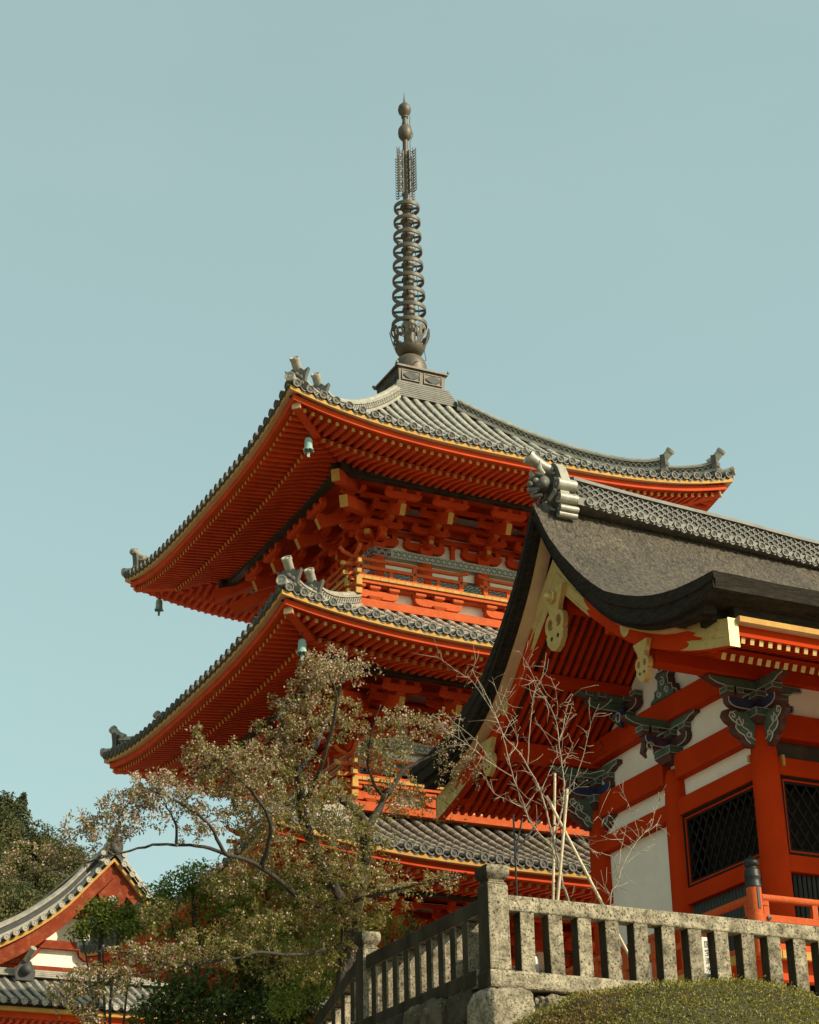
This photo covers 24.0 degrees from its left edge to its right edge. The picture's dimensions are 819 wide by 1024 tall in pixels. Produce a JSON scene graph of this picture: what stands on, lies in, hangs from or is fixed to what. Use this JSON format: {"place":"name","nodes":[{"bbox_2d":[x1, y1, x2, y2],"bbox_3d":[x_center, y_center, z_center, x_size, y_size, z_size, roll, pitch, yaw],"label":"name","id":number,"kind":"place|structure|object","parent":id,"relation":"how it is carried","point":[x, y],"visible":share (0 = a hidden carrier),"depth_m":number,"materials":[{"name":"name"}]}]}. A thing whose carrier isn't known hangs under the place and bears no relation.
{"place":"outdoors","nodes":[
{"label":"outdoors","id":0,"kind":"place"},
{"bbox_2d":[2,842,56,888],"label":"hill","id":1,"kind":"structure","parent":0,"point":[22,862],"depth_m":250.94,"materials":[{"name":"green plant"}]},
{"bbox_2d":[0,790,18,814],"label":"broadleaf tree","id":2,"kind":"object","parent":1,"relation":"on","point":[3,802],"visible":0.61,"depth_m":258.74,"materials":[{"name":"green plant"}]},
{"bbox_2d":[8,791,37,845],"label":"conifer tree","id":3,"kind":"object","parent":1,"relation":"on","point":[23,803],"visible":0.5,"depth_m":259.94,"materials":[{"name":"green plant"}]},
{"bbox_2d":[0,795,92,921],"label":"forest","id":4,"kind":"object","parent":1,"relation":"on","point":[22,896],"visible":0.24,"depth_m":237.05,"materials":[{"name":"green plant"}]},
{"bbox_2d":[0,0,818,896],"label":"sky","id":5,"kind":"structure","parent":0,"point":[618,200],"materials":[{"name":"blue"}]},
{"bbox_3d":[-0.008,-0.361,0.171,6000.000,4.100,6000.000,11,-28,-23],"label":"ground","id":6,"kind":"structure","parent":0,"visible":0},
{"bbox_2d":[63,895,157,1023],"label":"maple tree","id":7,"kind":"object","parent":6,"relation":"on","point":[130,924],"visible":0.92,"depth_m":32.84,"materials":[{"name":"green plant"}]},
{"bbox_2d":[376,987,572,1023],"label":"stone wall","id":8,"kind":"structure","parent":6,"relation":"on","point":[500,1005],"depth_m":21.14,"materials":[{"name":"stone"}]},
{"bbox_2d":[311,900,479,1023],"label":"stone fence","id":9,"kind":"object","parent":8,"relation":"on","point":[438,958],"visible":0.96,"depth_m":23.04,"materials":[{"name":"stone"}]},
{"bbox_2d":[474,863,818,997],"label":"stone fence","id":10,"kind":"object","parent":8,"relation":"on","point":[498,905],"visible":0.91,"depth_m":21.95,"materials":[{"name":"stone"}]},
{"bbox_2d":[512,974,818,1023],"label":"azalea bush","id":11,"kind":"object","parent":6,"relation":"on","point":[723,1001],"visible":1,"depth_m":17.33,"materials":[{"name":"green plant"}]},
{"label":"terrace","id":12,"kind":"structure","parent":0,"visible":0},
{"bbox_2d":[0,821,266,1023],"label":"temple hall","id":13,"kind":"structure","parent":12,"relation":"on","point":[36,948],"depth_m":58.25,"materials":[{"name":"wood"}]},
{"bbox_2d":[132,857,273,1022],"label":"maple tree","id":14,"kind":"object","parent":12,"relation":"on","point":[189,887],"visible":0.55,"depth_m":33.88,"materials":[{"name":"green plant"}]},
{"bbox_2d":[122,932,330,1023],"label":"evergreen tree","id":15,"kind":"object","parent":12,"relation":"on","point":[231,1000],"visible":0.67,"depth_m":31.17,"materials":[{"name":"green plant"}]},
{"bbox_2d":[0,643,489,1023],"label":"cherry tree","id":16,"kind":"object","parent":12,"relation":"on","point":[348,918],"visible":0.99,"depth_m":26.12,"materials":[{"name":"green plant"}]},
{"bbox_2d":[210,858,354,999],"bbox_3d":[-2.108,8.190,32.442,2.912,4.659,1.421,11,-28,-23],"label":"maple tree","id":17,"kind":"object","parent":12,"relation":"on","point":[267,893],"visible":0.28,"depth_m":32.88,"materials":[{"name":"green plant"}]},
{"bbox_2d":[262,900,425,1023],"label":"evergreen shrub","id":18,"kind":"object","parent":12,"relation":"on","point":[324,990],"visible":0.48,"depth_m":29.00,"materials":[{"name":"green plant"}]},
{"bbox_2d":[77,95,735,1022],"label":"pagoda","id":19,"kind":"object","parent":12,"relation":"on","point":[385,525],"visible":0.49,"depth_m":44.10,"materials":[{"name":"wood"}]},
{"bbox_2d":[154,593,163,615],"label":"wind bell","id":20,"kind":"object","parent":19,"relation":"hanging from","point":[159,607],"visible":1,"depth_m":50.22,"materials":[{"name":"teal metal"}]},
{"bbox_2d":[296,632,306,659],"bbox_3d":[-2.220,2.768,39.800,0.260,0.633,0.232,11,-28,-23],"label":"wind bell","id":21,"kind":"object","parent":19,"relation":"hanging from","point":[301,650],"visible":0.84,"depth_m":39.74,"materials":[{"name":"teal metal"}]},
{"bbox_2d":[303,431,313,456],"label":"wind bell","id":22,"kind":"object","parent":19,"relation":"hanging from","point":[308,449],"visible":1,"depth_m":42.08,"materials":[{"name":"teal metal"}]},
{"bbox_2d":[410,636,611,900],"bbox_3d":[1.125,3.683,23.458,3.025,4.839,1.207,16,-31,-33],"label":"bare tree","id":23,"kind":"object","parent":12,"relation":"on","point":[557,861],"visible":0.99,"depth_m":24.00,"materials":[{"name":"beige plant"}]},
{"bbox_2d":[512,814,539,895],"bbox_3d":[1.486,5.011,23.971,0.086,2.551,0.640,-18,-30,31],"label":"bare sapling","id":24,"kind":"object","parent":12,"relation":"on","point":[516,849],"visible":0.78,"depth_m":24.14,"materials":[{"name":"brown plant"}]},
{"bbox_2d":[535,956,538,972],"bbox_3d":[1.459,5.388,22.326,0.237,0.460,0.237,11,-28,-23],"label":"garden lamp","id":25,"kind":"object","parent":12,"relation":"on","point":[537,967],"visible":0.11,"depth_m":22.35,"materials":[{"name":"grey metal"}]},
{"bbox_2d":[552,773,555,899],"bbox_3d":[1.774,4.677,23.764,0.262,3.047,0.037,11,-28,-23],"label":"bamboo stake","id":26,"kind":"object","parent":12,"relation":"on","point":[553,859],"visible":0.45,"depth_m":24.09,"materials":[{"name":"beige wood"}]},
{"bbox_2d":[551,789,568,899],"bbox_3d":[1.728,4.697,23.386,0.422,2.691,0.417,11,-28,-23],"label":"bamboo stake","id":27,"kind":"object","parent":12,"relation":"on","point":[563,828],"visible":0.64,"depth_m":23.55,"materials":[{"name":"beige wood"}]},
{"bbox_2d":[545,795,627,955],"bbox_3d":[2.304,4.687,23.401,1.219,2.709,0.043,-10,-27,17],"label":"bamboo stake","id":28,"kind":"object","parent":12,"relation":"on","point":[582,866],"visible":0.59,"depth_m":23.64,"materials":[{"name":"beige wood"}]},
{"bbox_2d":[409,445,818,993],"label":"temple gate","id":29,"kind":"structure","parent":12,"relation":"on","point":[685,639],"depth_m":31.86,"materials":[{"name":"red wood"}]},
{"bbox_2d":[565,855,818,982],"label":"veranda railing","id":30,"kind":"object","parent":29,"relation":"on","point":[754,901],"visible":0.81,"depth_m":26.46,"materials":[{"name":"paint"}]},
{"bbox_2d":[682,781,759,887],"bbox_3d":[5.006,5.072,30.061,0.350,1.200,2.050,11,-28,-23],"label":"lattice window","id":31,"kind":"structure","parent":29,"relation":"in","point":[730,837],"depth_m":30.19,"materials":[{"name":"paint"}]},
{"bbox_2d":[780,775,818,857],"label":"lattice window","id":32,"kind":"structure","parent":29,"relation":"in","point":[801,810],"depth_m":29.40,"materials":[{"name":"paint"}]},
{"bbox_2d":[571,785,664,904],"bbox_3d":[2.637,4.667,23.439,1.607,2.976,0.689,18,-32,-35],"label":"bare sapling","id":33,"kind":"object","parent":12,"relation":"on","point":[593,851],"visible":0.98,"depth_m":23.67,"materials":[{"name":"brown plant"}]},
{"bbox_2d":[702,937,710,979],"bbox_3d":[3.606,5.569,23.273,0.245,0.860,0.029,11,-28,-23],"label":"notice board","id":34,"kind":"object","parent":12,"relation":"on","point":[706,957],"visible":0.24,"depth_m":23.33,"materials":[{"name":"white"}]}
]}

